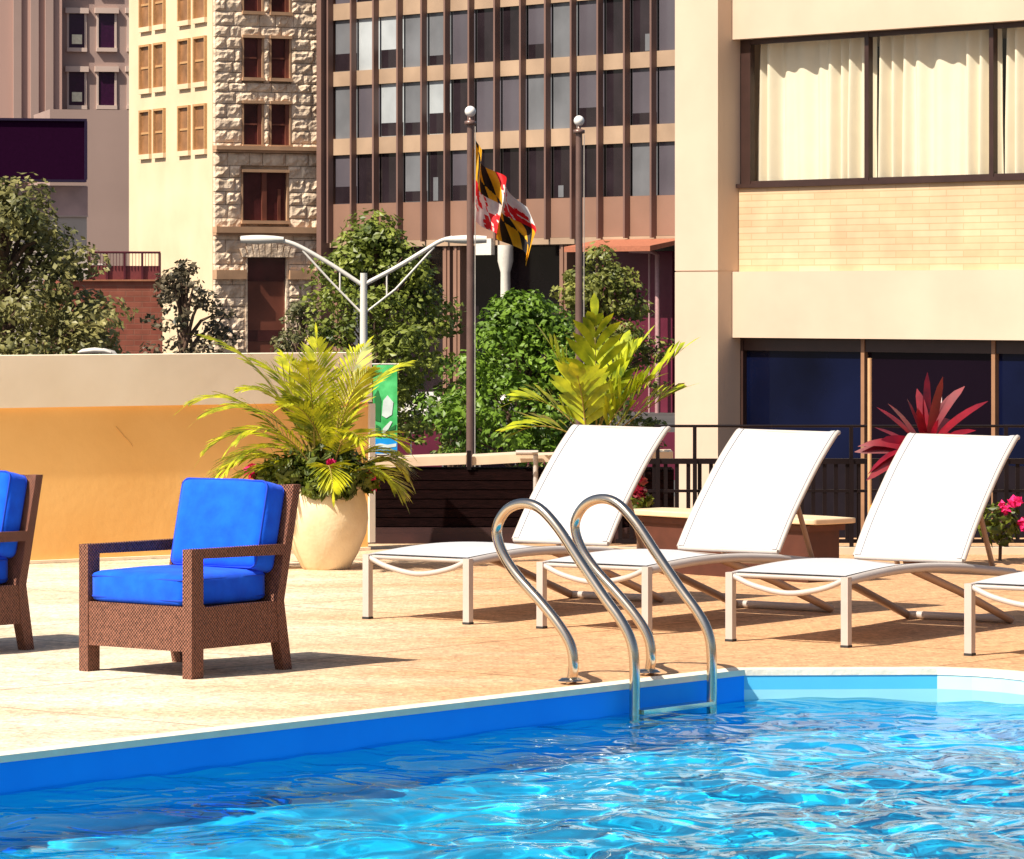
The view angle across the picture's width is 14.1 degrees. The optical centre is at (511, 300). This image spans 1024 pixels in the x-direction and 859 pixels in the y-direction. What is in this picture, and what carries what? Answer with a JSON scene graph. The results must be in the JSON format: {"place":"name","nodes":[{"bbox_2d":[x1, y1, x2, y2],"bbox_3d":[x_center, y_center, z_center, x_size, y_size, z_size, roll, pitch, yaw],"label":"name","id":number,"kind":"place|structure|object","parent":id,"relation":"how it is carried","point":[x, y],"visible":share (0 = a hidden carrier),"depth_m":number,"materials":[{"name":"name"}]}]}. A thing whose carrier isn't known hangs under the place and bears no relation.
{"place":"outdoors","nodes":[
{"label":"outdoors","id":0,"kind":"place"},
{"bbox_2d":[8,185,87,347],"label":"grey block","id":1,"kind":"structure","parent":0,"point":[71,203],"depth_m":206.18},
{"bbox_2d":[0,118,86,181],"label":"dark billboard","id":2,"kind":"object","parent":1,"relation":"on","point":[51,149],"visible":0.95,"depth_m":204.81},
{"bbox_2d":[0,0,128,184],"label":"mauve tower","id":3,"kind":"structure","parent":0,"point":[64,54],"depth_m":263.57,"materials":[{"name":"paint"}]},
{"bbox_2d":[65,8,88,51],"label":"window","id":4,"kind":"structure","parent":3,"relation":"in","point":[76,17],"depth_m":263.85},
{"bbox_2d":[65,66,88,108],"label":"window","id":5,"kind":"structure","parent":3,"relation":"in","point":[76,75],"depth_m":263.85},
{"bbox_2d":[95,8,118,51],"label":"window","id":6,"kind":"structure","parent":3,"relation":"in","point":[106,18],"depth_m":264.31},
{"bbox_2d":[95,66,118,108],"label":"window","id":7,"kind":"structure","parent":3,"relation":"in","point":[106,76],"depth_m":264.31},
{"bbox_2d":[34,109,128,279],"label":"annex block","id":8,"kind":"structure","parent":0,"point":[107,183],"depth_m":250.82,"materials":[{"name":"paint"}]},
{"bbox_2d":[43,251,161,353],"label":"brick terrace","id":9,"kind":"structure","parent":0,"point":[137,291],"depth_m":150.65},
{"bbox_2d":[0,352,374,563],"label":"garden wall","id":10,"kind":"structure","parent":0,"point":[109,447],"depth_m":26.25,"materials":[{"name":"paint"}]},
{"bbox_2d":[316,0,675,412],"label":"office block","id":11,"kind":"structure","parent":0,"point":[401,85],"depth_m":217.18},
{"bbox_2d":[335,155,357,203],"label":"window","id":12,"kind":"structure","parent":11,"relation":"in","point":[342,162],"depth_m":227.18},
{"bbox_2d":[335,86,357,138],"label":"window","id":13,"kind":"structure","parent":11,"relation":"in","point":[342,94],"depth_m":227.18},
{"bbox_2d":[335,19,357,71],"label":"window","id":14,"kind":"structure","parent":11,"relation":"in","point":[342,28],"depth_m":227.18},
{"bbox_2d":[359,154,379,203],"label":"window","id":15,"kind":"structure","parent":11,"relation":"in","point":[365,161],"depth_m":225.69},
{"bbox_2d":[359,84,379,137],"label":"window","id":16,"kind":"structure","parent":11,"relation":"in","point":[365,91],"depth_m":225.74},
{"bbox_2d":[359,17,379,69],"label":"window","id":17,"kind":"structure","parent":11,"relation":"in","point":[365,25],"depth_m":225.69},
{"bbox_2d":[381,153,404,202],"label":"window","id":18,"kind":"structure","parent":11,"relation":"in","point":[388,161],"depth_m":224.20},
{"bbox_2d":[381,83,404,136],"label":"window","id":19,"kind":"structure","parent":11,"relation":"in","point":[388,91],"depth_m":224.20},
{"bbox_2d":[381,15,404,68],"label":"window","id":20,"kind":"structure","parent":11,"relation":"in","point":[388,24],"depth_m":224.20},
{"bbox_2d":[405,152,428,201],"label":"window","id":21,"kind":"structure","parent":11,"relation":"in","point":[412,160],"depth_m":222.73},
{"bbox_2d":[405,81,428,135],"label":"window","id":22,"kind":"structure","parent":11,"relation":"in","point":[412,89],"depth_m":222.73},
{"bbox_2d":[405,14,428,66],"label":"window","id":23,"kind":"structure","parent":11,"relation":"in","point":[412,22],"depth_m":222.73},
{"bbox_2d":[429,151,451,201],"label":"window","id":24,"kind":"structure","parent":11,"relation":"in","point":[435,158],"depth_m":221.21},
{"bbox_2d":[429,80,451,134],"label":"window","id":25,"kind":"structure","parent":11,"relation":"in","point":[435,87],"depth_m":221.24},
{"bbox_2d":[429,12,451,65],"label":"window","id":26,"kind":"structure","parent":11,"relation":"in","point":[435,19],"depth_m":221.27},
{"bbox_2d":[452,150,474,200],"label":"window","id":27,"kind":"structure","parent":11,"relation":"in","point":[459,158],"depth_m":219.81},
{"bbox_2d":[452,78,475,133],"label":"window","id":28,"kind":"structure","parent":11,"relation":"in","point":[459,87],"depth_m":219.81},
{"bbox_2d":[452,10,475,63],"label":"window","id":29,"kind":"structure","parent":11,"relation":"in","point":[459,18],"depth_m":219.81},
{"bbox_2d":[477,77,501,131],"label":"window","id":30,"kind":"structure","parent":11,"relation":"in","point":[484,85],"depth_m":218.21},
{"bbox_2d":[477,8,501,62],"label":"window","id":31,"kind":"structure","parent":11,"relation":"in","point":[484,16],"depth_m":218.21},
{"bbox_2d":[481,149,501,173],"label":"window","id":32,"kind":"structure","parent":11,"relation":"in","point":[487,154],"depth_m":218.05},
{"bbox_2d":[502,148,526,198],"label":"window","id":33,"kind":"structure","parent":11,"relation":"in","point":[510,156],"depth_m":216.67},
{"bbox_2d":[502,75,526,130],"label":"window","id":34,"kind":"structure","parent":11,"relation":"in","point":[510,84],"depth_m":216.72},
{"bbox_2d":[502,6,526,60],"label":"window","id":35,"kind":"structure","parent":11,"relation":"in","point":[510,15],"depth_m":216.78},
{"bbox_2d":[528,147,551,198],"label":"window","id":36,"kind":"structure","parent":11,"relation":"in","point":[535,154],"depth_m":215.25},
{"bbox_2d":[528,74,551,129],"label":"window","id":37,"kind":"structure","parent":11,"relation":"in","point":[535,82],"depth_m":215.25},
{"bbox_2d":[528,4,551,58],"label":"window","id":38,"kind":"structure","parent":11,"relation":"in","point":[535,12],"depth_m":215.25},
{"bbox_2d":[553,146,569,197],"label":"window","id":39,"kind":"structure","parent":11,"relation":"in","point":[561,154],"depth_m":213.78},
{"bbox_2d":[553,72,577,128],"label":"window","id":40,"kind":"structure","parent":11,"relation":"in","point":[561,81],"depth_m":213.78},
{"bbox_2d":[553,1,577,57],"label":"window","id":41,"kind":"structure","parent":11,"relation":"in","point":[561,11],"depth_m":213.73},
{"bbox_2d":[579,71,604,127],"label":"window","id":42,"kind":"structure","parent":11,"relation":"in","point":[587,80],"depth_m":212.22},
{"bbox_2d":[579,0,604,55],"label":"window","id":43,"kind":"structure","parent":11,"relation":"in","point":[587,9],"depth_m":212.27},
{"bbox_2d":[582,144,604,196],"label":"window","id":44,"kind":"structure","parent":11,"relation":"in","point":[590,150],"depth_m":212.12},
{"bbox_2d":[606,143,630,196],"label":"window","id":45,"kind":"structure","parent":11,"relation":"in","point":[614,152],"depth_m":210.77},
{"bbox_2d":[606,69,630,125],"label":"window","id":46,"kind":"structure","parent":11,"relation":"in","point":[614,78],"depth_m":210.72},
{"bbox_2d":[606,0,630,53],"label":"window","id":47,"kind":"structure","parent":11,"relation":"in","point":[614,8],"depth_m":210.77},
{"bbox_2d":[632,142,657,195],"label":"window","id":48,"kind":"structure","parent":11,"relation":"in","point":[640,151],"depth_m":209.29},
{"bbox_2d":[632,67,657,124],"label":"window","id":49,"kind":"structure","parent":11,"relation":"in","point":[640,76],"depth_m":209.29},
{"bbox_2d":[632,0,657,51],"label":"window","id":50,"kind":"structure","parent":11,"relation":"in","point":[640,8],"depth_m":209.29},
{"bbox_2d":[659,142,674,194],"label":"window","id":51,"kind":"structure","parent":11,"relation":"in","point":[666,149],"depth_m":207.89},
{"bbox_2d":[659,66,674,123],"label":"window","id":52,"kind":"structure","parent":11,"relation":"in","point":[666,74],"depth_m":207.91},
{"bbox_2d":[659,0,674,50],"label":"window","id":53,"kind":"structure","parent":11,"relation":"in","point":[666,7],"depth_m":207.91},
{"bbox_2d":[0,697,1023,858],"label":"pool water","id":54,"kind":"structure","parent":0,"point":[832,778],"depth_m":14.72,"materials":[{"name":"liquid"}]},
{"bbox_2d":[0,538,1023,750],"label":"pool deck","id":55,"kind":"structure","parent":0,"point":[414,640],"depth_m":19.63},
{"bbox_2d":[0,470,42,649],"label":"wicker armchair","id":56,"kind":"object","parent":55,"relation":"on","point":[19,498],"visible":1,"depth_m":19.46,"materials":[{"name":"wicker"}]},
{"bbox_2d":[79,477,300,679],"bbox_3d":[-1.439,1.225,18.452,0.686,0.849,0.714,0,0,39],"label":"wicker armchair","id":57,"kind":"object","parent":55,"relation":"on","point":[219,580],"visible":1,"depth_m":18.35,"materials":[{"name":"blue fabric"}]},
{"bbox_2d":[292,486,367,569],"bbox_3d":[-1.145,1.393,25.385,0.524,0.515,0.524,0,0,0],"label":"planter urn","id":58,"kind":"object","parent":55,"relation":"on","point":[327,535],"visible":0.62,"depth_m":25.18,"materials":[{"name":"ceramic"}]},
{"bbox_2d":[178,322,420,513],"bbox_3d":[-1.194,0.728,25.329,1.452,1.187,1.363,0,0,-29],"label":"areca palm","id":59,"kind":"object","parent":58,"relation":"in","point":[321,421],"visible":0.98,"depth_m":25.26,"materials":[{"name":"green plant"}]},
{"bbox_2d":[242,442,380,501],"bbox_3d":[-1.197,1.054,25.341,0.718,0.389,0.656,0,0,-37],"label":"flowering shrub","id":60,"kind":"object","parent":58,"relation":"in","point":[280,473],"visible":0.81,"depth_m":25.24,"materials":[{"name":"green plant"}]},
{"bbox_2d":[0,667,1023,762],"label":"pool coping","id":61,"kind":"object","parent":55,"relation":"on","point":[202,733],"visible":1,"depth_m":16.79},
{"bbox_2d":[362,424,670,624],"bbox_3d":[0.064,1.168,21.990,0.684,0.965,1.957,0,0,35],"label":"sun lounger","id":62,"kind":"object","parent":55,"relation":"on","point":[585,462],"visible":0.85,"depth_m":22.41,"materials":[{"name":"fabric"}]},
{"bbox_2d":[368,449,673,543],"bbox_3d":[0.046,1.333,28.300,2.211,0.634,0.600,0,0,0],"label":"planter box","id":63,"kind":"object","parent":55,"relation":"on","point":[458,504],"visible":0.45,"depth_m":28.05,"materials":[{"name":"wood"}]},
{"bbox_2d":[496,293,698,545],"bbox_3d":[0.567,0.799,27.762,1.349,1.703,0.770,0,0,-23],"label":"broad leaf palm","id":64,"kind":"object","parent":55,"relation":"on","point":[581,387],"visible":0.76,"depth_m":27.70,"materials":[{"name":"plant"}]},
{"bbox_2d":[492,494,716,715],"bbox_3d":[0.406,1.520,17.985,0.820,1.323,0.657,0,0,40],"label":"pool ladder","id":65,"kind":"object","parent":55,"relation":"attached to","point":[596,577],"visible":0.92,"depth_m":17.94,"materials":[{"name":"silver metal"}]},
{"bbox_2d":[630,476,654,548],"bbox_3d":[0.801,1.380,26.206,0.206,0.541,0.213,0,0,0],"label":"bedding plant","id":66,"kind":"object","parent":55,"relation":"on","point":[641,497],"visible":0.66,"depth_m":26.14,"materials":[{"name":"green plant"}]},
{"bbox_2d":[536,428,840,633],"bbox_3d":[0.948,1.168,21.317,0.684,0.965,1.877,0,0,36],"label":"sun lounger","id":67,"kind":"object","parent":55,"relation":"on","point":[746,508],"visible":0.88,"depth_m":21.69,"materials":[{"name":"fabric"}]},
{"bbox_2d":[634,507,854,582],"bbox_3d":[1.350,1.461,24.726,0.361,0.379,1.621,0,0,-42],"label":"planter box","id":68,"kind":"object","parent":55,"relation":"on","point":[664,526],"visible":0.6,"depth_m":24.45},
{"bbox_2d":[595,425,1023,554],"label":"metal fence","id":69,"kind":"object","parent":55,"relation":"on","point":[849,490],"visible":0.41,"depth_m":26.89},
{"bbox_2d":[868,358,871,511],"bbox_3d":[2.305,1.011,26.600,0.100,1.279,0.097,0,0,0],"label":"slim post","id":70,"kind":"object","parent":55,"relation":"on","point":[869,425],"visible":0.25,"depth_m":26.59,"materials":[{"name":"beige metal"}]},
{"bbox_2d":[725,433,1022,647],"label":"sun lounger","id":71,"kind":"object","parent":55,"relation":"on","point":[930,501],"visible":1,"depth_m":20.92,"materials":[{"name":"fabric"}]},
{"bbox_2d":[964,571,1023,655],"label":"sun lounger","id":72,"kind":"object","parent":55,"relation":"on","point":[1013,581],"visible":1,"depth_m":19.16,"materials":[{"name":"metal"}]},
{"bbox_2d":[978,495,1023,560],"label":"bedding plant","id":73,"kind":"object","parent":55,"relation":"on","point":[995,525],"visible":0.94,"depth_m":26.13,"materials":[{"name":"green plant"}]},
{"bbox_2d":[0,675,1023,792],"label":"pool basin","id":74,"kind":"object","parent":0,"point":[166,758],"visible":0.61,"depth_m":16.82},
{"bbox_2d":[353,308,674,496],"bbox_3d":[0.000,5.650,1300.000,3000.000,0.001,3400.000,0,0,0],"label":"street ground","id":75,"kind":"structure","parent":0,"point":[669,418],"depth_m":199.35,"materials":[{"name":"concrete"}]},
{"bbox_2d":[0,172,138,354],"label":"street tree","id":76,"kind":"object","parent":75,"relation":"on","point":[64,329],"visible":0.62,"depth_m":61.63,"materials":[{"name":"green plant"}]},
{"bbox_2d":[129,0,212,353],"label":"stucco building","id":77,"kind":"structure","parent":75,"relation":"on","point":[170,130],"depth_m":231.70,"materials":[{"name":"paint"}]},
{"bbox_2d":[138,109,151,159],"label":"window","id":78,"kind":"structure","parent":77,"relation":"in","point":[144,116],"depth_m":235.48,"materials":[{"name":"yellow paint"}]},
{"bbox_2d":[138,44,151,94],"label":"window","id":79,"kind":"structure","parent":77,"relation":"in","point":[144,51],"depth_m":235.48,"materials":[{"name":"yellow paint"}]},
{"bbox_2d":[138,0,151,32],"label":"window","id":80,"kind":"structure","parent":77,"relation":"in","point":[144,6],"depth_m":235.48,"materials":[{"name":"yellow paint"}]},
{"bbox_2d":[152,108,165,158],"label":"window","id":81,"kind":"structure","parent":77,"relation":"in","point":[159,114],"depth_m":233.36,"materials":[{"name":"yellow paint"}]},
{"bbox_2d":[152,42,165,92],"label":"window","id":82,"kind":"structure","parent":77,"relation":"in","point":[159,49],"depth_m":233.42,"materials":[{"name":"yellow paint"}]},
{"bbox_2d":[152,0,165,30],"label":"window","id":83,"kind":"structure","parent":77,"relation":"in","point":[159,6],"depth_m":233.42,"materials":[{"name":"yellow paint"}]},
{"bbox_2d":[177,105,190,155],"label":"window","id":84,"kind":"structure","parent":77,"relation":"in","point":[183,112],"depth_m":230.08,"materials":[{"name":"yellow paint"}]},
{"bbox_2d":[177,38,190,89],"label":"window","id":85,"kind":"structure","parent":77,"relation":"in","point":[183,45],"depth_m":230.08,"materials":[{"name":"yellow paint"}]},
{"bbox_2d":[177,0,190,26],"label":"window","id":86,"kind":"structure","parent":77,"relation":"in","point":[183,6],"depth_m":230.08,"materials":[{"name":"yellow paint"}]},
{"bbox_2d":[192,103,206,154],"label":"window","id":87,"kind":"structure","parent":77,"relation":"in","point":[199,111],"depth_m":227.93,"materials":[{"name":"brown paint"}]},
{"bbox_2d":[192,35,206,87],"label":"window","id":88,"kind":"structure","parent":77,"relation":"in","point":[199,43],"depth_m":227.90,"materials":[{"name":"yellow paint"}]},
{"bbox_2d":[192,0,206,23],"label":"window","id":89,"kind":"structure","parent":77,"relation":"in","point":[199,7],"depth_m":227.96,"materials":[{"name":"brown paint"}]},
{"bbox_2d":[139,259,242,353],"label":"street tree","id":90,"kind":"object","parent":75,"relation":"on","point":[179,287],"visible":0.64,"depth_m":79.90,"materials":[{"name":"green plant"}]},
{"bbox_2d":[212,0,315,352],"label":"stone building","id":91,"kind":"structure","parent":75,"relation":"on","point":[264,118],"depth_m":227.32,"materials":[{"name":"stone"}]},
{"bbox_2d":[240,35,264,80],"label":"window","id":92,"kind":"structure","parent":91,"relation":"in","point":[252,61],"depth_m":227.12,"materials":[{"name":"glass"}]},
{"bbox_2d":[241,0,264,14],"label":"window","id":93,"kind":"structure","parent":91,"relation":"in","point":[256,7],"depth_m":227.12,"materials":[{"name":"wood"}]},
{"bbox_2d":[241,100,264,145],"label":"window","id":94,"kind":"structure","parent":91,"relation":"in","point":[252,117],"depth_m":227.18,"materials":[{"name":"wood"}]},
{"bbox_2d":[241,169,289,223],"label":"window","id":95,"kind":"structure","parent":91,"relation":"in","point":[264,192],"depth_m":227.40,"materials":[{"name":"glass"}]},
{"bbox_2d":[239,243,296,352],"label":"doorway","id":96,"kind":"structure","parent":91,"relation":"in","point":[266,283],"depth_m":227.46,"materials":[{"name":"wood"}]},
{"bbox_2d":[268,0,292,15],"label":"window","id":97,"kind":"structure","parent":91,"relation":"in","point":[276,7],"depth_m":227.85,"materials":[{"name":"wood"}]},
{"bbox_2d":[268,35,292,81],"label":"window","id":98,"kind":"structure","parent":91,"relation":"in","point":[279,62],"depth_m":227.85,"materials":[{"name":"glass"}]},
{"bbox_2d":[268,101,292,146],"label":"window","id":99,"kind":"structure","parent":91,"relation":"in","point":[279,118],"depth_m":227.90,"materials":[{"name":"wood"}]},
{"bbox_2d":[269,300,324,352],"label":"street tree","id":100,"kind":"object","parent":75,"relation":"on","point":[298,309],"visible":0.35,"depth_m":107.94,"materials":[{"name":"green plant"}]},
{"bbox_2d":[240,235,486,454],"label":"street lamp","id":101,"kind":"object","parent":75,"relation":"on","point":[385,398],"visible":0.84,"depth_m":89.89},
{"bbox_2d":[298,208,466,456],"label":"street tree","id":102,"kind":"object","parent":75,"relation":"on","point":[369,244],"visible":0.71,"depth_m":99.40,"materials":[{"name":"green plant"}]},
{"bbox_2d":[415,389,475,466],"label":"street tree","id":103,"kind":"object","parent":75,"relation":"on","point":[440,449],"visible":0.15,"depth_m":91.92,"materials":[{"name":"green plant"}]},
{"bbox_2d":[464,106,475,466],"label":"flagpole","id":104,"kind":"object","parent":75,"relation":"on","point":[470,112],"visible":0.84,"depth_m":69.94,"materials":[{"name":"brown metal"}]},
{"bbox_2d":[476,142,535,264],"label":"flag","id":105,"kind":"object","parent":104,"relation":"attached to","point":[503,213],"visible":1,"depth_m":70.17,"materials":[{"name":"multicoloured fabric"}]},
{"bbox_2d":[409,288,632,466],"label":"street tree","id":106,"kind":"object","parent":75,"relation":"on","point":[511,331],"visible":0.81,"depth_m":83.25,"materials":[{"name":"green plant"}]},
{"bbox_2d":[573,116,584,424],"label":"flagpole","id":107,"kind":"object","parent":75,"relation":"on","point":[578,122],"visible":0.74,"depth_m":73.94,"materials":[{"name":"brown metal"}]},
{"bbox_2d":[540,239,674,466],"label":"street tree","id":108,"kind":"object","parent":75,"relation":"on","point":[609,272],"visible":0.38,"depth_m":103.86,"materials":[{"name":"green plant"}]},
{"bbox_2d":[381,419,674,479],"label":"street hoarding","id":109,"kind":"object","parent":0,"point":[668,439],"visible":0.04,"depth_m":129.90,"materials":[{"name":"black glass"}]},
{"bbox_2d":[675,0,1023,537],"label":"hotel wing","id":110,"kind":"structure","parent":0,"point":[849,188],"depth_m":38.74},
{"bbox_2d":[740,338,860,537],"bbox_3d":[2.755,1.604,39.184,0.080,2.492,1.606,0,0,-42],"label":"window","id":111,"kind":"structure","parent":110,"relation":"in","point":[784,381],"depth_m":39.09,"materials":[{"name":"blue glass"}]},
{"bbox_2d":[740,32,877,183],"bbox_3d":[2.835,-1.813,39.207,0.229,1.387,1.676,0,0,-42],"label":"window","id":112,"kind":"structure","parent":110,"relation":"in","point":[811,129],"depth_m":39.30,"materials":[{"name":"fabric"}]},
{"bbox_2d":[861,339,990,537],"bbox_3d":[3.827,1.604,37.968,0.080,2.492,1.626,0,0,-42],"label":"window","id":113,"kind":"structure","parent":110,"relation":"in","point":[900,367],"depth_m":38.09,"materials":[{"name":"glass"}]},
{"bbox_2d":[864,24,1003,179],"bbox_3d":[3.904,-1.813,38.014,0.250,1.387,1.573,0,0,-42],"label":"window","id":114,"kind":"structure","parent":110,"relation":"in","point":[934,81],"depth_m":38.13,"materials":[{"name":"beige"}]},
{"bbox_2d":[989,21,1023,176],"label":"window","id":115,"kind":"structure","parent":110,"relation":"in","point":[1014,105],"depth_m":37.34,"materials":[{"name":"fabric"}]},
{"bbox_2d":[991,340,1023,537],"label":"window","id":116,"kind":"structure","parent":110,"relation":"in","point":[1007,356],"depth_m":37.23,"materials":[{"name":"glass"}]},
{"bbox_2d":[855,372,987,479],"bbox_3d":[2.567,0.884,25.532,0.702,0.872,0.592,0,0,-23],"label":"cordyline plant","id":117,"kind":"object","parent":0,"point":[929,418],"visible":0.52,"depth_m":25.61,"materials":[{"name":"red plant"}]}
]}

